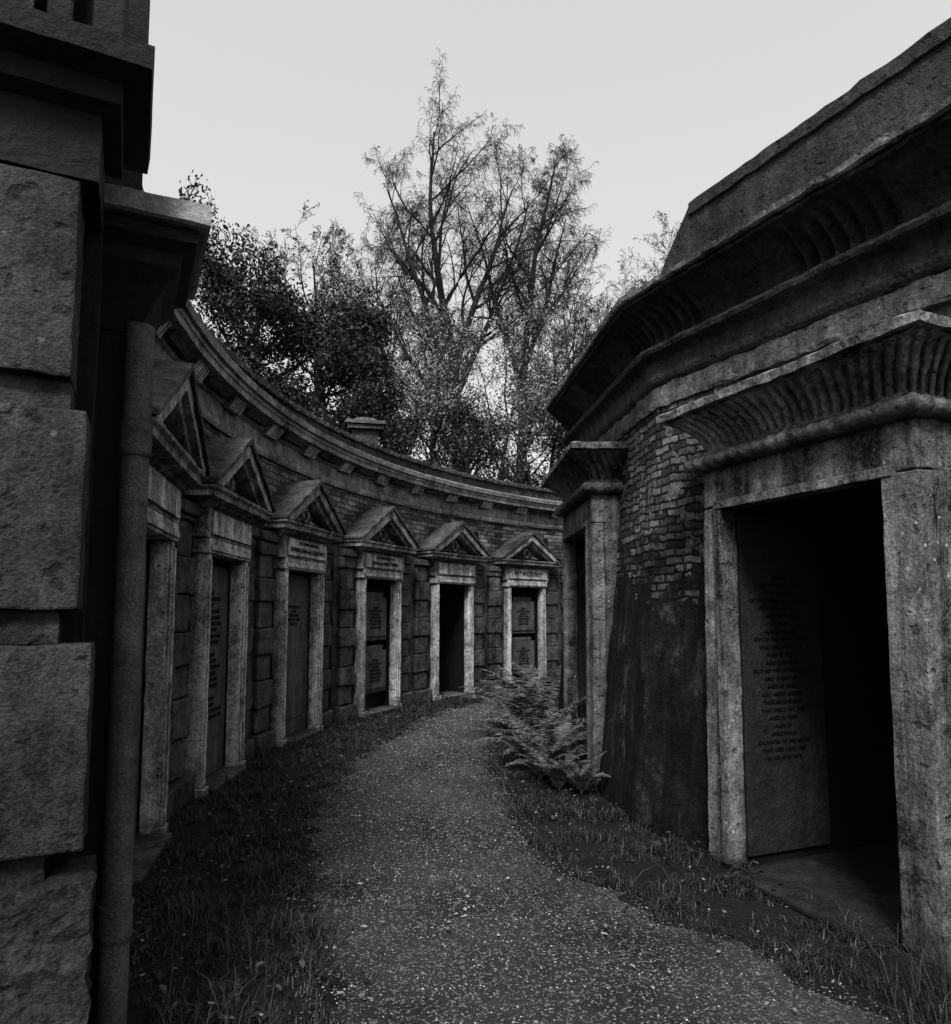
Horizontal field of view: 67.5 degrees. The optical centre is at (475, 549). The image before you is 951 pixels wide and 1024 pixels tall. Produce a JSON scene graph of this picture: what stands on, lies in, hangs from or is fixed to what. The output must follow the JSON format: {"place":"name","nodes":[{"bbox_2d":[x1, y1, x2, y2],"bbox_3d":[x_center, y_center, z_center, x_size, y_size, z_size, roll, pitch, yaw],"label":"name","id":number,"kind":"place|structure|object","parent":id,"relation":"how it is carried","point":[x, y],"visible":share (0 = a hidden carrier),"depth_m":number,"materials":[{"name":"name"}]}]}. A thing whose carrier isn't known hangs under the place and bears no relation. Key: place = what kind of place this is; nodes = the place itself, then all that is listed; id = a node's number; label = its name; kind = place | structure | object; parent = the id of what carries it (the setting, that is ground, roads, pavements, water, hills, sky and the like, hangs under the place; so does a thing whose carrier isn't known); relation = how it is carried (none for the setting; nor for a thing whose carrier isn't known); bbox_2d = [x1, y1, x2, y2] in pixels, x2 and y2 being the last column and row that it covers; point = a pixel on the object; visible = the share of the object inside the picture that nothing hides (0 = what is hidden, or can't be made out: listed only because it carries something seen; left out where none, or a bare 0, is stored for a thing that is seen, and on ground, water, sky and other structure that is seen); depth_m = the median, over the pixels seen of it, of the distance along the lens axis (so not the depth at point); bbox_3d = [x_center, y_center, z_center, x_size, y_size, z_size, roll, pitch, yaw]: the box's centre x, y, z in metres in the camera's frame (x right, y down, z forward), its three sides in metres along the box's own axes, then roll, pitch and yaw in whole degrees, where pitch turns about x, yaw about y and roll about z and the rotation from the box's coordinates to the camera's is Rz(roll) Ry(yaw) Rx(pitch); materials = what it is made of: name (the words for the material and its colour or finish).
{"place":"outdoors","nodes":[
{"label":"outdoors","id":0,"kind":"place"},
{"bbox_2d":[127,688,950,1023],"bbox_3d":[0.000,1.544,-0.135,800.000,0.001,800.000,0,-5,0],"label":"ground","id":1,"kind":"structure","parent":0,"point":[877,864],"depth_m":3.88,"materials":[{"name":"plant"}]},
{"bbox_2d":[0,0,211,1023],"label":"rusticated mausoleum","id":2,"kind":"structure","parent":1,"relation":"on","point":[100,249],"depth_m":2.00,"materials":[{"name":"black stone"}]},
{"bbox_2d":[95,321,154,1023],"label":"drainpipe","id":3,"kind":"object","parent":2,"relation":"attached to","point":[115,918],"visible":1,"depth_m":2.44,"materials":[{"name":"grey metal"}]},
{"bbox_2d":[132,359,210,888],"bbox_3d":[-2.481,0.343,4.446,1.261,3.216,2.288,1,-5,-12],"label":"burial vault","id":4,"kind":"object","parent":1,"relation":"on","point":[178,461],"visible":0.28,"depth_m":4.89,"materials":[{"name":"stone"}]},
{"bbox_2d":[168,436,275,812],"bbox_3d":[-2.736,0.527,6.604,1.263,3.215,2.289,0,-5,-1],"label":"burial vault","id":5,"kind":"object","parent":1,"relation":"on","point":[228,504],"visible":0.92,"depth_m":6.40,"materials":[{"name":"stone"}]},
{"bbox_2d":[246,480,346,755],"bbox_3d":[-2.546,0.730,8.903,1.262,3.210,2.288,-1,-5,11],"label":"burial vault","id":6,"kind":"object","parent":1,"relation":"on","point":[300,532],"visible":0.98,"depth_m":8.63,"materials":[{"name":"stone"}]},
{"bbox_2d":[142,186,563,567],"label":"ring wall","id":7,"kind":"structure","parent":1,"relation":"on","point":[294,441],"depth_m":10.41,"materials":[{"name":"stone"}]},
{"bbox_2d":[328,506,419,721],"bbox_3d":[-1.842,0.934,11.224,1.264,3.208,2.288,-2,-5,23],"label":"burial vault","id":8,"kind":"object","parent":1,"relation":"on","point":[369,621],"visible":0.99,"depth_m":10.89,"materials":[{"name":"stone"}]},
{"bbox_2d":[365,581,382,708],"bbox_3d":[-1.715,1.510,11.120,0.040,2.030,0.910,-2,-5,23],"label":"door","id":9,"kind":"structure","parent":8,"relation":"in","point":[371,699],"depth_m":11.30,"materials":[{"name":"metal"}]},
{"bbox_2d":[409,521,490,702],"bbox_3d":[-0.722,1.111,13.244,1.265,3.209,2.288,-3,-6,35],"label":"burial vault","id":10,"kind":"object","parent":1,"relation":"on","point":[446,643],"visible":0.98,"depth_m":13.15,"materials":[{"name":"stone"}]},
{"bbox_2d":[439,587,443,690],"bbox_3d":[-0.884,1.681,13.307,0.070,1.970,0.900,-3,-6,35],"label":"door","id":11,"kind":"structure","parent":10,"relation":"in","point":[441,591],"depth_m":13.59,"materials":[{"name":"black"}]},
{"bbox_2d":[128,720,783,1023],"bbox_3d":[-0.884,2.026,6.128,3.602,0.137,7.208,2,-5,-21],"label":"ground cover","id":12,"kind":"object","parent":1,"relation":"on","point":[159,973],"visible":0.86,"depth_m":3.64,"materials":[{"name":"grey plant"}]},
{"bbox_2d":[481,697,518,736],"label":"fern","id":13,"kind":"object","parent":1,"relation":"on","point":[504,726],"visible":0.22,"depth_m":8.61,"materials":[{"name":"plant"}]},
{"bbox_2d":[460,669,558,712],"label":"fern","id":14,"kind":"object","parent":1,"relation":"on","point":[523,679],"visible":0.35,"depth_m":9.07,"materials":[{"name":"plant"}]},
{"bbox_2d":[473,676,557,735],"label":"fern","id":15,"kind":"object","parent":1,"relation":"on","point":[533,697],"visible":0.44,"depth_m":8.07,"materials":[{"name":"plant"}]},
{"bbox_2d":[473,708,564,765],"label":"fern","id":16,"kind":"object","parent":1,"relation":"on","point":[518,749],"visible":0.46,"depth_m":7.16,"materials":[{"name":"plant"}]},
{"bbox_2d":[487,664,551,700],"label":"fern","id":17,"kind":"object","parent":1,"relation":"on","point":[529,669],"visible":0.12,"depth_m":10.25,"materials":[{"name":"plant"}]},
{"bbox_2d":[483,531,561,690],"bbox_3d":[0.773,1.262,14.981,2.288,3.215,1.263,5,-7,-43],"label":"burial vault","id":18,"kind":"object","parent":1,"relation":"on","point":[521,601],"visible":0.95,"depth_m":14.66,"materials":[{"name":"stone"}]},
{"bbox_2d":[511,588,532,682],"bbox_3d":[0.869,1.835,14.830,0.910,2.030,0.040,5,-7,-43],"label":"door","id":19,"kind":"structure","parent":18,"relation":"in","point":[515,592],"depth_m":14.96,"materials":[{"name":"metal"}]},
{"bbox_2d":[491,668,560,710],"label":"fern","id":20,"kind":"object","parent":1,"relation":"on","point":[544,678],"visible":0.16,"depth_m":9.27,"materials":[{"name":"plant"}]},
{"bbox_2d":[494,671,560,724],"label":"fern","id":21,"kind":"object","parent":1,"relation":"on","point":[543,707],"visible":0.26,"depth_m":8.64,"materials":[{"name":"plant"}]},
{"bbox_2d":[507,659,561,689],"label":"fern","id":22,"kind":"object","parent":1,"relation":"on","point":[527,674],"visible":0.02,"depth_m":10.81,"materials":[{"name":"plant"}]},
{"bbox_2d":[486,695,586,735],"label":"fern","id":23,"kind":"object","parent":1,"relation":"on","point":[532,708],"visible":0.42,"depth_m":7.44,"materials":[{"name":"plant"}]},
{"bbox_2d":[494,713,586,765],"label":"fern","id":24,"kind":"object","parent":1,"relation":"on","point":[559,748],"visible":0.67,"depth_m":6.74,"materials":[{"name":"plant"}]},
{"bbox_2d":[506,731,579,779],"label":"fern","id":25,"kind":"object","parent":1,"relation":"on","point":[537,770],"visible":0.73,"depth_m":6.53,"materials":[{"name":"plant"}]},
{"bbox_2d":[520,710,586,758],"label":"fern","id":26,"kind":"object","parent":1,"relation":"on","point":[574,734],"visible":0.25,"depth_m":7.13,"materials":[{"name":"plant"}]},
{"bbox_2d":[557,562,562,668],"bbox_3d":[2.591,1.386,16.380,2.288,3.214,1.261,3,-6,-32],"label":"burial vault","id":27,"kind":"object","parent":1,"relation":"on","point":[560,613],"visible":0.04,"depth_m":15.54,"materials":[{"name":"stone"}]},
{"bbox_2d":[530,746,596,790],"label":"fern","id":28,"kind":"object","parent":1,"relation":"on","point":[557,777],"visible":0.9,"depth_m":6.12,"materials":[{"name":"plant"}]},
{"bbox_2d":[543,751,610,794],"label":"fern","id":29,"kind":"object","parent":1,"relation":"on","point":[581,782],"visible":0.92,"depth_m":6.02,"materials":[{"name":"plant"}]},
{"bbox_2d":[540,441,627,790],"bbox_3d":[1.921,0.614,7.132,2.286,3.146,1.996,0,-5,-2],"label":"egyptian tomb","id":30,"kind":"object","parent":1,"relation":"on","point":[582,480],"visible":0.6,"depth_m":6.42,"materials":[{"name":"stone"}]},
{"bbox_2d":[545,17,950,853],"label":"ring building","id":31,"kind":"structure","parent":1,"relation":"on","point":[827,225],"depth_m":4.83,"materials":[{"name":"stone"}]},
{"bbox_2d":[657,310,950,971],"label":"egyptian tomb","id":32,"kind":"object","parent":1,"relation":"on","point":[826,471],"visible":0.99,"depth_m":4.32,"materials":[{"name":"stone"}]},
{"bbox_2d":[142,0,950,486],"label":"sky","id":33,"kind":"structure","parent":0,"point":[277,104],"materials":[{"name":"white"}]},
{"bbox_2d":[285,693,914,1023],"bbox_3d":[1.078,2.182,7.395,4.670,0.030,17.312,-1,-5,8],"label":"path","id":34,"kind":"structure","parent":0,"point":[743,959],"depth_m":3.39,"materials":[{"name":"grey gravel"}]},
{"bbox_2d":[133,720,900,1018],"bbox_3d":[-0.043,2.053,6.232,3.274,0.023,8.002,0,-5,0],"label":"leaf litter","id":35,"kind":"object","parent":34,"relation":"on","point":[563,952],"visible":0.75,"depth_m":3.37,"materials":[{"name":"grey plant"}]},
{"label":"terrain","id":36,"kind":"structure","parent":0,"visible":0},
{"bbox_2d":[178,169,387,445],"bbox_3d":[-5.267,-4.660,16.759,6.108,7.252,5.381,1,-5,-17],"label":"leafy tree","id":37,"kind":"object","parent":36,"relation":"on","point":[218,274],"visible":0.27,"depth_m":15.54,"materials":[{"name":"black plant"}]},
{"bbox_2d":[211,234,413,441],"bbox_3d":[-3.679,-3.829,16.125,5.060,5.153,4.266,3,-6,-33],"label":"leafy tree","id":38,"kind":"object","parent":36,"relation":"on","point":[273,308],"visible":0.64,"depth_m":15.24,"materials":[{"name":"black plant"}]},
{"bbox_2d":[240,200,405,409],"bbox_3d":[-4.157,-5.029,19.180,4.651,8.090,5.338,0,-5,0],"label":"bare tree","id":39,"kind":"object","parent":36,"relation":"on","point":[334,267],"visible":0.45,"depth_m":18.59,"materials":[{"name":"grey plant"}]},
{"bbox_2d":[301,372,410,454],"bbox_3d":[-2.629,-2.418,14.894,2.593,2.344,1.877,0,-5,0],"label":"shrub","id":40,"kind":"object","parent":36,"relation":"on","point":[366,406],"visible":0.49,"depth_m":14.64,"materials":[{"name":"grey plant"}]},
{"bbox_2d":[344,417,386,444],"bbox_3d":[-1.950,-1.879,12.512,0.717,0.831,0.717,1,-5,-12],"label":"tomb monument","id":41,"kind":"object","parent":36,"relation":"on","point":[371,430],"visible":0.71,"depth_m":12.28,"materials":[{"name":"stone"}]},
{"bbox_2d":[306,195,443,422],"bbox_3d":[-3.443,-6.329,24.555,5.190,11.612,7.789,0,-5,0],"label":"bare tree","id":42,"kind":"object","parent":36,"relation":"on","point":[389,269],"visible":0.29,"depth_m":23.30,"materials":[{"name":"grey plant"}]},
{"bbox_2d":[309,290,447,447],"bbox_3d":[-2.701,-3.555,17.602,4.281,5.067,4.648,1,-5,-15],"label":"shrub","id":43,"kind":"object","parent":36,"relation":"on","point":[392,362],"visible":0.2,"depth_m":16.83,"materials":[{"name":"grey plant"}]},
{"bbox_2d":[374,410,464,468],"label":"shrub","id":44,"kind":"object","parent":36,"relation":"on","point":[394,425],"visible":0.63,"depth_m":15.22,"materials":[{"name":"grey plant"}]},
{"bbox_2d":[370,297,503,464],"bbox_3d":[-1.620,-3.868,19.392,4.740,6.018,4.494,0,-5,0],"label":"shrub","id":45,"kind":"object","parent":36,"relation":"on","point":[448,336],"visible":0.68,"depth_m":18.68,"materials":[{"name":"grey plant"}]},
{"bbox_2d":[391,350,487,470],"bbox_3d":[-0.723,-2.948,17.332,2.553,3.821,2.862,-4,-6,39],"label":"shrub","id":46,"kind":"object","parent":36,"relation":"on","point":[433,375],"visible":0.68,"depth_m":16.77,"materials":[{"name":"grey plant"}]},
{"bbox_2d":[337,47,583,470],"bbox_3d":[-0.450,-8.679,23.652,8.717,16.120,6.672,0,-5,0],"label":"birch tree","id":47,"kind":"object","parent":36,"relation":"on","point":[437,281],"visible":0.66,"depth_m":23.00,"materials":[{"name":"grey plant"}]},
{"bbox_2d":[428,397,522,476],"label":"shrub","id":48,"kind":"object","parent":36,"relation":"on","point":[475,441],"visible":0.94,"depth_m":16.54,"materials":[{"name":"grey plant"}]},
{"bbox_2d":[437,285,579,487],"bbox_3d":[1.547,-3.887,19.296,5.334,6.034,7.268,0,-5,0],"label":"shrub","id":49,"kind":"object","parent":36,"relation":"on","point":[534,315],"visible":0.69,"depth_m":18.41,"materials":[{"name":"grey plant"}]},
{"bbox_2d":[476,451,547,488],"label":"woodland","id":50,"kind":"object","parent":36,"relation":"on","point":[509,473],"depth_m":30.38,"materials":[{"name":"grey plant"}]},
{"bbox_2d":[465,373,564,486],"bbox_3d":[1.094,-2.547,17.415,2.678,3.511,3.055,-4,-7,42],"label":"shrub","id":51,"kind":"object","parent":36,"relation":"on","point":[531,438],"visible":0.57,"depth_m":17.24,"materials":[{"name":"grey plant"}]},
{"bbox_2d":[465,314,583,482],"bbox_3d":[2.409,-3.663,18.522,3.988,5.449,5.253,3,-6,-29],"label":"shrub","id":52,"kind":"object","parent":36,"relation":"on","point":[555,340],"visible":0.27,"depth_m":19.20,"materials":[{"name":"grey plant"}]},
{"bbox_2d":[470,315,601,487],"bbox_3d":[2.922,-3.452,21.413,5.758,5.517,4.564,-5,-7,44],"label":"shrub","id":53,"kind":"object","parent":36,"relation":"on","point":[568,366],"visible":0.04,"depth_m":20.84,"materials":[{"name":"grey plant"}]},
{"bbox_2d":[416,134,660,481],"bbox_3d":[2.059,-7.468,23.608,6.977,13.713,5.605,3,-6,-32],"label":"birch tree","id":54,"kind":"object","parent":36,"relation":"on","point":[554,165],"visible":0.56,"depth_m":23.09,"materials":[{"name":"grey plant"}]},
{"bbox_2d":[489,234,613,456],"bbox_3d":[2.422,-5.087,21.664,4.252,8.638,4.528,-3,-6,31],"label":"bare tree","id":55,"kind":"object","parent":36,"relation":"on","point":[562,300],"visible":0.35,"depth_m":21.56,"materials":[{"name":"grey plant"}]},
{"bbox_2d":[536,409,567,465],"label":"shrub","id":56,"kind":"object","parent":36,"relation":"on","point":[560,432],"visible":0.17,"depth_m":17.76,"materials":[{"name":"grey plant"}]},
{"bbox_2d":[512,211,680,453],"bbox_3d":[5.540,-5.863,23.326,8.641,10.490,5.393,0,-5,0],"label":"bare tree","id":57,"kind":"object","parent":36,"relation":"on","point":[655,266],"visible":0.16,"depth_m":23.33,"materials":[{"name":"grey plant"}]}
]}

